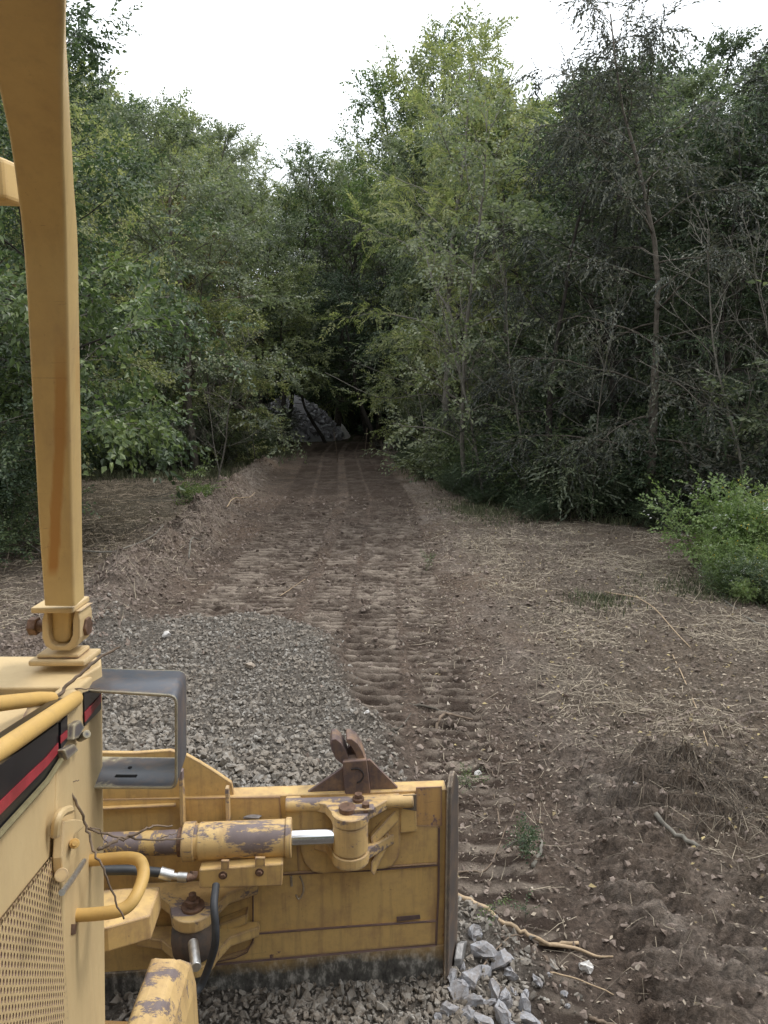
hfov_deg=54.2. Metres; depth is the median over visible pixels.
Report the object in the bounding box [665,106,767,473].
forest tree
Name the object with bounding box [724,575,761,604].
weed tuft
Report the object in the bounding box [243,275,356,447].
arching tree
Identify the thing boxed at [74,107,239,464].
forest tree
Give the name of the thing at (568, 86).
forest tree
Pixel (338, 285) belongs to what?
arching tree
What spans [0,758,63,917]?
side door
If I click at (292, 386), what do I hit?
forest tree
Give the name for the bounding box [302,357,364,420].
forest tree
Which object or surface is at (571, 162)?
forest tree
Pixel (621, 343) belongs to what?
forest tree
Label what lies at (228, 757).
rock
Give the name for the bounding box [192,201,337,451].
forest tree
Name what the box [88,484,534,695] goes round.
trail twig litter
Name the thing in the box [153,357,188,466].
bare sapling
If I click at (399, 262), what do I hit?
forest tree
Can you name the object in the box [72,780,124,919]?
caught twig
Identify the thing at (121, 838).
caught twig
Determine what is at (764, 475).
undergrowth shrub
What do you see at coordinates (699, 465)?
bare sapling
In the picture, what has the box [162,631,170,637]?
rock
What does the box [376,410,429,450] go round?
undergrowth shrub
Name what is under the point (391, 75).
forest tree
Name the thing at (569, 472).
undergrowth shrub
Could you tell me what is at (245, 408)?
bare sapling
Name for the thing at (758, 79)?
forest tree
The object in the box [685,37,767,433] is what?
forest tree
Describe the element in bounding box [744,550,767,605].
weed tuft
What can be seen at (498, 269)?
forest tree
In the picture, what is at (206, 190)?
clearing edge tree
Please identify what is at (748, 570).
weed tuft
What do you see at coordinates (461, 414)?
double stemmed tree
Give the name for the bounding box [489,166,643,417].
forest tree
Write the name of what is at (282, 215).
forest tree
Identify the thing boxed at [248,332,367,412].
forest tree
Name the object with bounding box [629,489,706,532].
edge weed
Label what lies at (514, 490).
edge weed
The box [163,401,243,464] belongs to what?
undergrowth shrub
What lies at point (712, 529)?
flowering weed bush
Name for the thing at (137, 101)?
forest tree
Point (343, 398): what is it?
forest tree
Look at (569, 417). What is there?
undergrowth shrub
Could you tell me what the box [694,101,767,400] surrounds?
forest tree
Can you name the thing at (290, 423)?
undergrowth shrub
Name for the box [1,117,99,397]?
forest tree
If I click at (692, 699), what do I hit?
dead stick
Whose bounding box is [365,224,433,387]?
forest tree
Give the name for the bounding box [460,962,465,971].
rock
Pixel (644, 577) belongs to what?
dry straw
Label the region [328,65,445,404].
forest tree
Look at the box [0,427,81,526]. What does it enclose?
bush
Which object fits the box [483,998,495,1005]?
rock
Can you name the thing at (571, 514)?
forest edge grass
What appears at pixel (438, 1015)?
rock
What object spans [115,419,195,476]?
undergrowth shrub
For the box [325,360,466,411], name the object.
dead limb
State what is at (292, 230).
forest tree
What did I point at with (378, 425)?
forest tree
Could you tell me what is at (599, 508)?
undergrowth shrub
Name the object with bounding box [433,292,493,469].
bare sapling
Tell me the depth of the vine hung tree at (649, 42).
14.17 m
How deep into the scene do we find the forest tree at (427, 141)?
26.47 m
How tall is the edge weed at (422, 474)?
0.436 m
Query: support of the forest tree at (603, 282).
on the ground at (348, 468)
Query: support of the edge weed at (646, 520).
on the ground at (348, 468)
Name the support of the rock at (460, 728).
on the ground at (348, 468)
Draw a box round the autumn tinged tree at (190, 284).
[149,196,275,412]
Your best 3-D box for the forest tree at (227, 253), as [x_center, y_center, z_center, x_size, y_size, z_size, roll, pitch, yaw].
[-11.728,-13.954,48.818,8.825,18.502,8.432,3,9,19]
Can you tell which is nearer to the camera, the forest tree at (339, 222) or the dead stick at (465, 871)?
the dead stick at (465, 871)
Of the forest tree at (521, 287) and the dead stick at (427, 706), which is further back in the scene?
the forest tree at (521, 287)
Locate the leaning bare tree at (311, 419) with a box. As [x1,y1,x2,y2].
[248,333,355,442]
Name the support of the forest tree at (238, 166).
on the ground at (348, 468)
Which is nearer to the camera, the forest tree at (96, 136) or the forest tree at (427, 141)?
the forest tree at (427, 141)
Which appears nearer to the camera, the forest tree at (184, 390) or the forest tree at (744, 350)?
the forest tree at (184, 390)
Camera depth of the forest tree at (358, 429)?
52.70 m
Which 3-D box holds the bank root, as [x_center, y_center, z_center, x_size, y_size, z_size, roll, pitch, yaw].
[-3.160,-0.315,16.867,0.184,0.146,2.941,0,9,3]
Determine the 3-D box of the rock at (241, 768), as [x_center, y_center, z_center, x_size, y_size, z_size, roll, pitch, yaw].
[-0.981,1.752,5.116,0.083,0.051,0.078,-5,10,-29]
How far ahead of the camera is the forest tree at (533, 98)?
38.54 m
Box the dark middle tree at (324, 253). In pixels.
[289,203,420,441]
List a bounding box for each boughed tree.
[0,206,207,488]
[0,246,211,498]
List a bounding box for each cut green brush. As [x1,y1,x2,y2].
[133,453,235,504]
[420,548,435,570]
[458,763,489,792]
[475,896,511,924]
[503,811,544,863]
[508,887,539,923]
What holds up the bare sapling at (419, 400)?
on the ground at (348, 468)
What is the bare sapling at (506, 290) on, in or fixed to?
on the ground at (348, 468)
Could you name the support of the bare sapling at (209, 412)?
on the ground at (348, 468)
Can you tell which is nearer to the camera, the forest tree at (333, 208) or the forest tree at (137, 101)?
the forest tree at (137, 101)
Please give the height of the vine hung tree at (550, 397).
9.987 m
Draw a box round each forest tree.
[0,0,167,389]
[0,48,211,413]
[0,107,97,472]
[0,258,37,502]
[0,285,109,479]
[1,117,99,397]
[4,335,33,478]
[11,86,126,240]
[16,77,136,422]
[20,72,127,348]
[21,127,148,457]
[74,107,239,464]
[75,146,206,460]
[80,79,233,400]
[100,82,215,430]
[105,99,235,361]
[119,289,317,463]
[120,130,256,407]
[120,201,247,389]
[122,289,254,473]
[123,129,246,402]
[125,136,227,342]
[138,114,270,422]
[146,142,273,404]
[147,144,247,400]
[164,294,298,460]
[185,124,254,339]
[187,160,281,408]
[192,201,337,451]
[205,134,316,405]
[217,126,297,406]
[227,303,368,429]
[230,172,297,404]
[230,189,321,398]
[236,134,363,409]
[236,301,291,404]
[236,308,346,416]
[246,177,298,287]
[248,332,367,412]
[260,181,327,282]
[264,141,383,425]
[270,179,330,276]
[273,190,362,383]
[274,129,392,433]
[278,330,386,434]
[296,178,377,425]
[296,295,421,431]
[297,307,379,426]
[298,153,390,426]
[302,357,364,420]
[304,126,427,434]
[327,317,417,426]
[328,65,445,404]
[332,174,396,393]
[335,112,429,405]
[336,316,502,469]
[341,0,530,397]
[344,93,563,435]
[349,127,496,421]
[351,183,439,430]
[352,20,547,396]
[355,390,415,430]
[357,90,512,408]
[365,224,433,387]
[378,120,530,414]
[389,64,538,370]
[416,152,552,403]
[416,185,603,441]
[421,109,604,424]
[444,91,571,404]
[453,133,577,414]
[456,116,746,447]
[465,64,745,496]
[477,169,587,403]
[479,84,578,397]
[487,111,704,426]
[488,81,635,341]
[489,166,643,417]
[494,140,659,404]
[503,129,681,418]
[512,61,615,401]
[520,78,578,389]
[522,96,567,394]
[525,56,767,445]
[554,51,761,445]
[563,63,713,347]
[568,22,767,427]
[571,41,767,451]
[603,52,767,450]
[606,44,767,485]
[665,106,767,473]
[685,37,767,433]
[693,92,767,437]
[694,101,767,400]
[703,150,766,425]
[704,152,767,429]
[718,94,767,374]
[718,255,766,405]
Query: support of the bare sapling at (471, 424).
on the ground at (348, 468)
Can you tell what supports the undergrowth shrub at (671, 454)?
on the ground at (348, 468)
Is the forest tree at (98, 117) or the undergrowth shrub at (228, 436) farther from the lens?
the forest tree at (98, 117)
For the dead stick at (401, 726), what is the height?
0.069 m
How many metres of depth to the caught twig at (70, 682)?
1.87 m
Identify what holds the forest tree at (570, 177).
on the ground at (348, 468)
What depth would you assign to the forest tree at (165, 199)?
40.34 m
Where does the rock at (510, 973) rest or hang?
on the ground at (348, 468)
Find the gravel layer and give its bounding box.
[41,593,587,1023]
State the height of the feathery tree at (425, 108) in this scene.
13.986 m
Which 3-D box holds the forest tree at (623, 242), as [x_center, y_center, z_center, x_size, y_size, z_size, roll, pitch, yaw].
[5.337,-4.910,17.941,6.324,9.868,6.449,-1,9,-5]
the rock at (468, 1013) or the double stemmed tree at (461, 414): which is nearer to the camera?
the rock at (468, 1013)
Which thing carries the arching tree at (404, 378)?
on the ground at (348, 468)
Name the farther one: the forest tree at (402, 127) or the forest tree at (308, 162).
the forest tree at (308, 162)
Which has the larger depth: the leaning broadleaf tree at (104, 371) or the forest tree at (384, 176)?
the forest tree at (384, 176)
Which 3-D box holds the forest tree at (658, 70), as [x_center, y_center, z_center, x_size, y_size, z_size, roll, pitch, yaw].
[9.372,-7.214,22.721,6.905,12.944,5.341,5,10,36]
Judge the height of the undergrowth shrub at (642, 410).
3.052 m
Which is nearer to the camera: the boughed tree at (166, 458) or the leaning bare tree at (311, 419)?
the boughed tree at (166, 458)
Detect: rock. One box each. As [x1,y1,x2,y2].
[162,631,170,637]
[219,750,234,766]
[234,764,245,772]
[245,662,255,668]
[386,757,393,767]
[433,1012,441,1019]
[440,1000,458,1016]
[447,717,451,725]
[447,968,456,981]
[447,978,468,999]
[457,726,466,730]
[458,965,480,989]
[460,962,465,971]
[461,1005,474,1021]
[464,993,485,1006]
[467,923,482,941]
[470,940,497,960]
[474,1012,493,1023]
[478,964,491,976]
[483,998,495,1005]
[488,978,499,999]
[490,948,514,969]
[493,999,510,1023]
[499,987,512,1008]
[503,966,518,980]
[509,985,517,995]
[517,993,530,1012]
[520,988,528,998]
[520,1011,540,1023]
[533,974,542,987]
[560,990,567,997]
[579,960,593,973]
[631,961,647,970]
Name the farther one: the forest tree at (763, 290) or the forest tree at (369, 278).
the forest tree at (369, 278)
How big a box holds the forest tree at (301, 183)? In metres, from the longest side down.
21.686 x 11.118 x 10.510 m
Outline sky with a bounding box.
[66,0,767,292]
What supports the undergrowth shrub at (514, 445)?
on the ground at (348, 468)
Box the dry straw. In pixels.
[0,487,767,1023]
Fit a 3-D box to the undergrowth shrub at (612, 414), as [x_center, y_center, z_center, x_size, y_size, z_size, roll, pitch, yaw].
[6.035,-1.411,18.890,3.627,3.093,4.488,2,9,11]
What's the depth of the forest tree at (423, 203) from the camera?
30.62 m
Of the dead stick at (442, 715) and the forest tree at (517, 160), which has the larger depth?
the forest tree at (517, 160)
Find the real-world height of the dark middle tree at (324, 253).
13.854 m
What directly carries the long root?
on the ground at (348, 468)
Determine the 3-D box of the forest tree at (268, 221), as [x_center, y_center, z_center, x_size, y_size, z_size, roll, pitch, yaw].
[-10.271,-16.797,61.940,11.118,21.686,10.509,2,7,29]
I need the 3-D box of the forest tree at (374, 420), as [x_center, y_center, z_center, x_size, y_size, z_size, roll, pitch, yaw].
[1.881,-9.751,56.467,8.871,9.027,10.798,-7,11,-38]
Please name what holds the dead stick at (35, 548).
on the ground at (348, 468)
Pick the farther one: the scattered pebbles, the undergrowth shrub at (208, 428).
the undergrowth shrub at (208, 428)
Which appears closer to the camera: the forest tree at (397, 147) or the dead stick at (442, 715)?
the dead stick at (442, 715)
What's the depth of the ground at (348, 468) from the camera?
6.94 m
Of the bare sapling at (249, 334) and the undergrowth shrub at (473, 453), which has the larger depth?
the bare sapling at (249, 334)
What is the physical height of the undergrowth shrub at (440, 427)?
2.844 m
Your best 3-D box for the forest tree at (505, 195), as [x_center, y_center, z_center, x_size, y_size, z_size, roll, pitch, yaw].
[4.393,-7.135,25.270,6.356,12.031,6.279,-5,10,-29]
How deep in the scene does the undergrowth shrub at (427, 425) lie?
26.77 m
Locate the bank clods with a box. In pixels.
[0,455,289,650]
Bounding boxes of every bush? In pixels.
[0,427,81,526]
[0,457,102,563]
[0,523,31,567]
[635,465,767,571]
[690,526,764,586]
[703,473,767,542]
[717,480,767,566]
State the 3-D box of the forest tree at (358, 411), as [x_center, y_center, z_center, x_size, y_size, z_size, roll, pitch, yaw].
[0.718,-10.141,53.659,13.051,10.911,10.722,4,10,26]
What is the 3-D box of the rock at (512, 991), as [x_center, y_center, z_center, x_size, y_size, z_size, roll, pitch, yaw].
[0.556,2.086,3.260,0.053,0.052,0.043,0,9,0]
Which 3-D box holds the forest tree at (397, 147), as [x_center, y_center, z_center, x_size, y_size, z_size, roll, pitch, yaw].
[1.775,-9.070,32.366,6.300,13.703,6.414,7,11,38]
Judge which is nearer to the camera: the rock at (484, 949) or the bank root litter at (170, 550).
the rock at (484, 949)
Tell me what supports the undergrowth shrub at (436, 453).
on the ground at (348, 468)
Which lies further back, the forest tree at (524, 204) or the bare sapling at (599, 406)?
the forest tree at (524, 204)
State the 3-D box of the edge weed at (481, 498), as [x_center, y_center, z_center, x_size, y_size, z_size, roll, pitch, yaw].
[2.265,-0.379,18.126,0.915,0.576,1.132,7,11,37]
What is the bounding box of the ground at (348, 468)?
[0,400,767,1023]
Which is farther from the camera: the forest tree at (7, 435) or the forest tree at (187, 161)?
the forest tree at (187, 161)
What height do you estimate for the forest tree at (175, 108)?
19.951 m
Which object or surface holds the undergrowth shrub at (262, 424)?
on the ground at (348, 468)
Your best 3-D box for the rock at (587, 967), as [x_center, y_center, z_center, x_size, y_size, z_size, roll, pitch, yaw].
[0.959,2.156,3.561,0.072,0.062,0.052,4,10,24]
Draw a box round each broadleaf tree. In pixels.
[0,0,258,512]
[0,99,198,497]
[0,104,115,484]
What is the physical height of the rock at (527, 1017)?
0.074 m
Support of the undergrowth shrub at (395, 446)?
on the ground at (348, 468)
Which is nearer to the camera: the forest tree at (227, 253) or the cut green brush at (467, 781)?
the cut green brush at (467, 781)
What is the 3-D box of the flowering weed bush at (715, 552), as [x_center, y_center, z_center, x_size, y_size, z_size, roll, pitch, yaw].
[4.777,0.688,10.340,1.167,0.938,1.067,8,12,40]
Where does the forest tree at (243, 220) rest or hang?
on the ground at (348, 468)
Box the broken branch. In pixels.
[654,812,700,846]
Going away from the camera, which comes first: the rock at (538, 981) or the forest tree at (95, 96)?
the rock at (538, 981)
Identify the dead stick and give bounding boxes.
[17,536,40,552]
[82,525,163,552]
[390,713,410,730]
[400,703,448,711]
[435,712,472,728]
[458,809,514,872]
[483,934,524,964]
[492,770,499,824]
[531,839,542,868]
[550,972,613,995]
[588,1016,615,1023]
[604,591,690,647]
[672,655,707,745]
[720,596,767,627]
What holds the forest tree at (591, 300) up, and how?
on the ground at (348, 468)
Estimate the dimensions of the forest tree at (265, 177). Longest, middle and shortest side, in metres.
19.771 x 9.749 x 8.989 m
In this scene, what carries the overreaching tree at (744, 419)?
on the ground at (348, 468)
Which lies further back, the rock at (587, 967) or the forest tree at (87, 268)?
the forest tree at (87, 268)
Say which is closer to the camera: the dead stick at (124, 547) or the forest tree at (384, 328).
the dead stick at (124, 547)
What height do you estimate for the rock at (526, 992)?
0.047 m
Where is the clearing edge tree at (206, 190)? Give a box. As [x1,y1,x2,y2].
[76,75,327,471]
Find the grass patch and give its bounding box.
[425,493,767,616]
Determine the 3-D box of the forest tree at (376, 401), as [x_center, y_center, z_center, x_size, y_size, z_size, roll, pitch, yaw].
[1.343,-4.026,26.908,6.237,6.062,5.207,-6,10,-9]
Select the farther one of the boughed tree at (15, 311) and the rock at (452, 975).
the boughed tree at (15, 311)
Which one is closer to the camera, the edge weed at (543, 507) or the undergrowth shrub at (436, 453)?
the edge weed at (543, 507)
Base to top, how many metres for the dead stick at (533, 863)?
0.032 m
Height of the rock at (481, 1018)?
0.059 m
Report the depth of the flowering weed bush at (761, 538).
10.62 m
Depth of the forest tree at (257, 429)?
29.91 m
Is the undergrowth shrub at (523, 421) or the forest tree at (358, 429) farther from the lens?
the forest tree at (358, 429)
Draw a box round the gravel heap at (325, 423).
[266,394,343,441]
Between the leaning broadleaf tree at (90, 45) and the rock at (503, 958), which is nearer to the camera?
the rock at (503, 958)
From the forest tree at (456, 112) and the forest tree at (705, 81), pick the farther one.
the forest tree at (456, 112)
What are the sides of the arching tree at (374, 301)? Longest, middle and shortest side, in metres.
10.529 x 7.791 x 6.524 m
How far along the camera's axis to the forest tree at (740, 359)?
20.02 m
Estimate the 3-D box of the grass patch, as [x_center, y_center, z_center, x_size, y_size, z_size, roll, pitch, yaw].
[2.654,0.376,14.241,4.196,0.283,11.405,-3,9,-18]
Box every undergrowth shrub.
[83,435,132,473]
[108,414,215,471]
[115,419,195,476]
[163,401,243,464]
[173,398,270,467]
[173,405,253,461]
[193,403,276,464]
[223,400,264,452]
[235,402,294,453]
[236,391,309,443]
[240,427,281,452]
[254,429,278,454]
[264,429,292,448]
[271,408,303,440]
[361,407,498,482]
[370,426,418,458]
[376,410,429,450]
[380,398,456,454]
[397,398,482,462]
[398,403,499,466]
[411,402,487,462]
[425,424,501,485]
[437,393,533,442]
[443,421,537,502]
[457,406,587,512]
[458,396,537,449]
[462,387,659,501]
[476,394,582,455]
[482,424,567,497]
[482,428,615,502]
[485,388,578,450]
[486,391,628,473]
[498,413,685,524]
[543,461,661,522]
[547,394,732,509]
[557,398,681,500]
[590,398,735,529]
[617,402,744,516]
[626,415,767,532]
[705,450,767,513]
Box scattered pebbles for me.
[312,534,767,1023]
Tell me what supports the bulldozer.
on the ground at (348, 468)
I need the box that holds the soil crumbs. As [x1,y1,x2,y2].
[0,475,767,1023]
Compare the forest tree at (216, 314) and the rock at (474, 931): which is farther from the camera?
the forest tree at (216, 314)
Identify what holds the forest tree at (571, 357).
on the ground at (348, 468)
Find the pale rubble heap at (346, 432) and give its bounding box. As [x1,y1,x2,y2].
[334,420,350,438]
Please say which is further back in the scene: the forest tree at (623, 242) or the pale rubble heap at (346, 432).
the pale rubble heap at (346, 432)
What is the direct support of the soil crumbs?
on the ground at (348, 468)
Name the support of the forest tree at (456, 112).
on the ground at (348, 468)
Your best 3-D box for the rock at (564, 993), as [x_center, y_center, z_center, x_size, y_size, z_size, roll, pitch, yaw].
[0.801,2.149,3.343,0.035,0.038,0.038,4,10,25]
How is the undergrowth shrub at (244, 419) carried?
on the ground at (348, 468)
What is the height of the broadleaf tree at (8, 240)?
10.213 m
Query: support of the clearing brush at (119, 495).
on the ground at (348, 468)
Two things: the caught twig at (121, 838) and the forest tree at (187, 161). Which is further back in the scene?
the forest tree at (187, 161)
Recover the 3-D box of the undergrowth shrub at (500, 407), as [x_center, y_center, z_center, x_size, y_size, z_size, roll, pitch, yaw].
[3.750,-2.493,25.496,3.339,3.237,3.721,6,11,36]
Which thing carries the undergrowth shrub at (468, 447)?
on the ground at (348, 468)
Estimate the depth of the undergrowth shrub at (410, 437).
28.35 m
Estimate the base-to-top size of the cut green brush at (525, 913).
0.146 m
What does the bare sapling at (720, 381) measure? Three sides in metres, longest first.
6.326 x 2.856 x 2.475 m
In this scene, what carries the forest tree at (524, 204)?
on the ground at (348, 468)
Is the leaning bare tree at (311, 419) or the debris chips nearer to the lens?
the debris chips
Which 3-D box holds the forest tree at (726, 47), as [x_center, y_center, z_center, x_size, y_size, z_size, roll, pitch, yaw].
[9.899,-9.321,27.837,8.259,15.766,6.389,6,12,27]
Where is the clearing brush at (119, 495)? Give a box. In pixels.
[0,467,251,596]
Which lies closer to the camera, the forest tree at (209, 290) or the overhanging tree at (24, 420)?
the overhanging tree at (24, 420)
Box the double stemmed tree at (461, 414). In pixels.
[383,65,570,492]
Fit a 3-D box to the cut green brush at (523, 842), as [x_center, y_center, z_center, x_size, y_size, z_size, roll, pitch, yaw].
[0.805,1.847,4.303,0.234,0.270,0.296,6,10,33]
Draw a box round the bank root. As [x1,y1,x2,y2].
[226,492,254,506]
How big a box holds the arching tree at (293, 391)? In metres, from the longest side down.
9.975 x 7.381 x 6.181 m
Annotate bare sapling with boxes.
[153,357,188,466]
[186,351,227,470]
[191,314,268,479]
[227,340,258,458]
[396,329,444,473]
[403,221,507,494]
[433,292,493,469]
[465,250,554,505]
[551,262,638,519]
[629,188,767,494]
[675,280,764,523]
[721,202,767,453]
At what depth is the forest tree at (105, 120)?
26.06 m
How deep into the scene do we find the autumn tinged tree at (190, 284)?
34.82 m
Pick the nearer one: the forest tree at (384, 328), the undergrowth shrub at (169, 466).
the undergrowth shrub at (169, 466)
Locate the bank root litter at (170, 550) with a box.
[10,464,281,632]
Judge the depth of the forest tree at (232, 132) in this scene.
37.08 m
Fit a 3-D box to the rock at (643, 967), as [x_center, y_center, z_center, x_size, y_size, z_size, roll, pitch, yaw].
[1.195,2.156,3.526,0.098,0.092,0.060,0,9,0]
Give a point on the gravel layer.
(122, 728)
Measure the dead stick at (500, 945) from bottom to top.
0.163 m
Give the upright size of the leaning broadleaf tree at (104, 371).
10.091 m
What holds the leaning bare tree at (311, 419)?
on the ground at (348, 468)
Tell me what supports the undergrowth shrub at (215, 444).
on the ground at (348, 468)
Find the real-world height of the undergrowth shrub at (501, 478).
2.635 m
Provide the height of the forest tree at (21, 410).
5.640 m
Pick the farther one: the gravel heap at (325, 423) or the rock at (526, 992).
the gravel heap at (325, 423)
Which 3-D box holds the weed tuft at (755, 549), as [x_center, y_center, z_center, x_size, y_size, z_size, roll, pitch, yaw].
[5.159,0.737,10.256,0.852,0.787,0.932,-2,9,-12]
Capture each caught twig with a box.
[57,646,120,696]
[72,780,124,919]
[88,824,183,850]
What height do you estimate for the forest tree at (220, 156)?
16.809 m
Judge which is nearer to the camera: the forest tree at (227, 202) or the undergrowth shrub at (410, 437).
the undergrowth shrub at (410, 437)
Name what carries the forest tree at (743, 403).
on the ground at (348, 468)
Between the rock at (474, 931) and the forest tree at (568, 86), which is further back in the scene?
the forest tree at (568, 86)
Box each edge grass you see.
[18,448,298,499]
[393,454,702,531]
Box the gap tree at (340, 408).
[279,172,397,426]
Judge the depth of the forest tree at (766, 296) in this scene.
16.80 m
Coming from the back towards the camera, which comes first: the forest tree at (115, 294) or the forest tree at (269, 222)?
the forest tree at (269, 222)
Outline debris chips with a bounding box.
[0,506,767,1023]
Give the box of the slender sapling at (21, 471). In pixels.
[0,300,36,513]
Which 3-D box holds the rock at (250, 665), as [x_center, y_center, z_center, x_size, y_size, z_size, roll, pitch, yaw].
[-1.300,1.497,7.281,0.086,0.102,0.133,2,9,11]
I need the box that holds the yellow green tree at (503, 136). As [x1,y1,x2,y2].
[407,73,587,422]
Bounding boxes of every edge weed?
[389,453,417,467]
[415,468,433,478]
[427,461,477,493]
[439,469,488,495]
[455,478,494,494]
[459,486,498,504]
[473,475,558,510]
[491,490,516,504]
[501,482,583,523]
[619,493,701,527]
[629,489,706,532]
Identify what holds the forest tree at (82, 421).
on the ground at (348, 468)
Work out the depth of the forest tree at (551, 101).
39.94 m
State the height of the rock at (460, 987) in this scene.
0.069 m
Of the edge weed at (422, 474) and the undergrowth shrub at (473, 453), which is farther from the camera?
the edge weed at (422, 474)
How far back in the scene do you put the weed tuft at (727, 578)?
9.81 m
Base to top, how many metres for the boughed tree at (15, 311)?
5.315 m
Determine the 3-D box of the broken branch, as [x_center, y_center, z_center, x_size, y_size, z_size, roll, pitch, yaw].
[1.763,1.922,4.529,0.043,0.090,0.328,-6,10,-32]
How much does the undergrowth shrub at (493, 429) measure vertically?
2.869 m
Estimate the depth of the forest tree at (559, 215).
26.45 m
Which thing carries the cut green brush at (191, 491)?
on the ground at (348, 468)
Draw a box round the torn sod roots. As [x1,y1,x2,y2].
[521,713,767,870]
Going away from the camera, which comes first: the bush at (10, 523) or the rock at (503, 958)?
the rock at (503, 958)
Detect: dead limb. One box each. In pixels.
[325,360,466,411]
[425,252,461,389]
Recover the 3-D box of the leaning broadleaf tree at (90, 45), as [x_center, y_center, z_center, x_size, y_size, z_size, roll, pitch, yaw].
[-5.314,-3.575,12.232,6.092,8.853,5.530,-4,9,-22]
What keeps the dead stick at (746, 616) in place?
on the ground at (348, 468)
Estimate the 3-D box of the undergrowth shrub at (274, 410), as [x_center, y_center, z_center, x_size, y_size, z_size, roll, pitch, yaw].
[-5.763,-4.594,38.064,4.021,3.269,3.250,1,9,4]
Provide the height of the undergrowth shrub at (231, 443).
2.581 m
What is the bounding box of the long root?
[458,893,612,957]
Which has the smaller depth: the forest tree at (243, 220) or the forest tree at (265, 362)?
the forest tree at (243, 220)
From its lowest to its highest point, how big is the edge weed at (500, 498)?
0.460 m
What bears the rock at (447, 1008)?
on the ground at (348, 468)
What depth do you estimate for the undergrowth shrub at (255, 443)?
34.36 m
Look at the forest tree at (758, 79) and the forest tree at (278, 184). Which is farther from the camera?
the forest tree at (278, 184)
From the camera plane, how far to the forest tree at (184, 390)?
26.37 m
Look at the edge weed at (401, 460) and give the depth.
27.05 m
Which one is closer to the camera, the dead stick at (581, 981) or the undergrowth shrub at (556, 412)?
the dead stick at (581, 981)
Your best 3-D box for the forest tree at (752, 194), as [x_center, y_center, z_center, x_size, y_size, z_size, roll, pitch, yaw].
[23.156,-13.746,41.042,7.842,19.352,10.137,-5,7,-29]
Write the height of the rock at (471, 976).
0.107 m
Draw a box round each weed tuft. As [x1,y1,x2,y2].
[690,551,763,600]
[720,550,767,603]
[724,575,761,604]
[734,538,767,566]
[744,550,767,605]
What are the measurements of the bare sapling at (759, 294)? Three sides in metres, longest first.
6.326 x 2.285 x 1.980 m
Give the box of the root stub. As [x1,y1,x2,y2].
[188,537,199,557]
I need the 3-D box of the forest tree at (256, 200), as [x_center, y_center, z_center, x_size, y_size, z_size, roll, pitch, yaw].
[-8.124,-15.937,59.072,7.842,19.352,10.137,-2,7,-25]
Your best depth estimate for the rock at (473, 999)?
3.15 m
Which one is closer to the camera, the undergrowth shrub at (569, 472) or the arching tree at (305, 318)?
the undergrowth shrub at (569, 472)
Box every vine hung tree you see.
[427,65,695,504]
[472,0,767,534]
[583,82,767,522]
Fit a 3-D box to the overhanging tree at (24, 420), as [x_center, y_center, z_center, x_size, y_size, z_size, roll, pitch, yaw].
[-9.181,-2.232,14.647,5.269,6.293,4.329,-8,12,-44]
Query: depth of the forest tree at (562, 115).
40.08 m
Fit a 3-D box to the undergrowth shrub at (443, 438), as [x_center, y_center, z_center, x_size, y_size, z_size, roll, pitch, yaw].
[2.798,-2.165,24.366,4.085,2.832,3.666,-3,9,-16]
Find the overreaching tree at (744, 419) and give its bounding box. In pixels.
[696,187,767,446]
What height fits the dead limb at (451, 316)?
4.092 m
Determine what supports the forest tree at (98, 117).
on the ground at (348, 468)
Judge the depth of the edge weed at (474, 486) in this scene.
19.03 m
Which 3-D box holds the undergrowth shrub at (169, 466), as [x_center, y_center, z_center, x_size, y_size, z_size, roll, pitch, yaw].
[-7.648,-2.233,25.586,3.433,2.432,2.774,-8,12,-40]
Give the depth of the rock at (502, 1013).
3.10 m
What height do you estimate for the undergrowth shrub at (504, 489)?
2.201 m
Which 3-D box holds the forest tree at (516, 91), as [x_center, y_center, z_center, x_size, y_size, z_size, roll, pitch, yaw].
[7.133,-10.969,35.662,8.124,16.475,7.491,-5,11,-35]
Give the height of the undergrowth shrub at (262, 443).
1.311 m
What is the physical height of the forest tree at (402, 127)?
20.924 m
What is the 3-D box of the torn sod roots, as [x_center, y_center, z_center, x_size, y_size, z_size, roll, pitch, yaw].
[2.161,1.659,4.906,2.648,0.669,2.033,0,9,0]
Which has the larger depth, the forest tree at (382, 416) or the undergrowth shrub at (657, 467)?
the forest tree at (382, 416)
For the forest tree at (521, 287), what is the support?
on the ground at (348, 468)
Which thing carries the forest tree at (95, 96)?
on the ground at (348, 468)
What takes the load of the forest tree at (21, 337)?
on the ground at (348, 468)
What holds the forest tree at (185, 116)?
on the ground at (348, 468)
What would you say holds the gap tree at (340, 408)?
on the ground at (348, 468)
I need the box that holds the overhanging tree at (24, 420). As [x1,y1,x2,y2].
[0,344,36,524]
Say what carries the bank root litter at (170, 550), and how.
on the ground at (348, 468)
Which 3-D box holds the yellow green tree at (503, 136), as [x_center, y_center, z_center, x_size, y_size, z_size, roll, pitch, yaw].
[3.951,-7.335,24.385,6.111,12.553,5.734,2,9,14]
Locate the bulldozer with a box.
[0,0,466,1023]
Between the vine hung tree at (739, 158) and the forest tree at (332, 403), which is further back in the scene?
the forest tree at (332, 403)
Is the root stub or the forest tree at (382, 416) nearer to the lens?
the root stub
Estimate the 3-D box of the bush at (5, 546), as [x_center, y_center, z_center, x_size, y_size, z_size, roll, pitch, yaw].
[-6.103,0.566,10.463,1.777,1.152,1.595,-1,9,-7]
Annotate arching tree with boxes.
[210,251,349,446]
[237,266,369,440]
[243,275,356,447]
[285,266,421,449]
[329,267,451,443]
[349,246,487,423]
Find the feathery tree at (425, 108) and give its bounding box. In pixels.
[316,17,548,435]

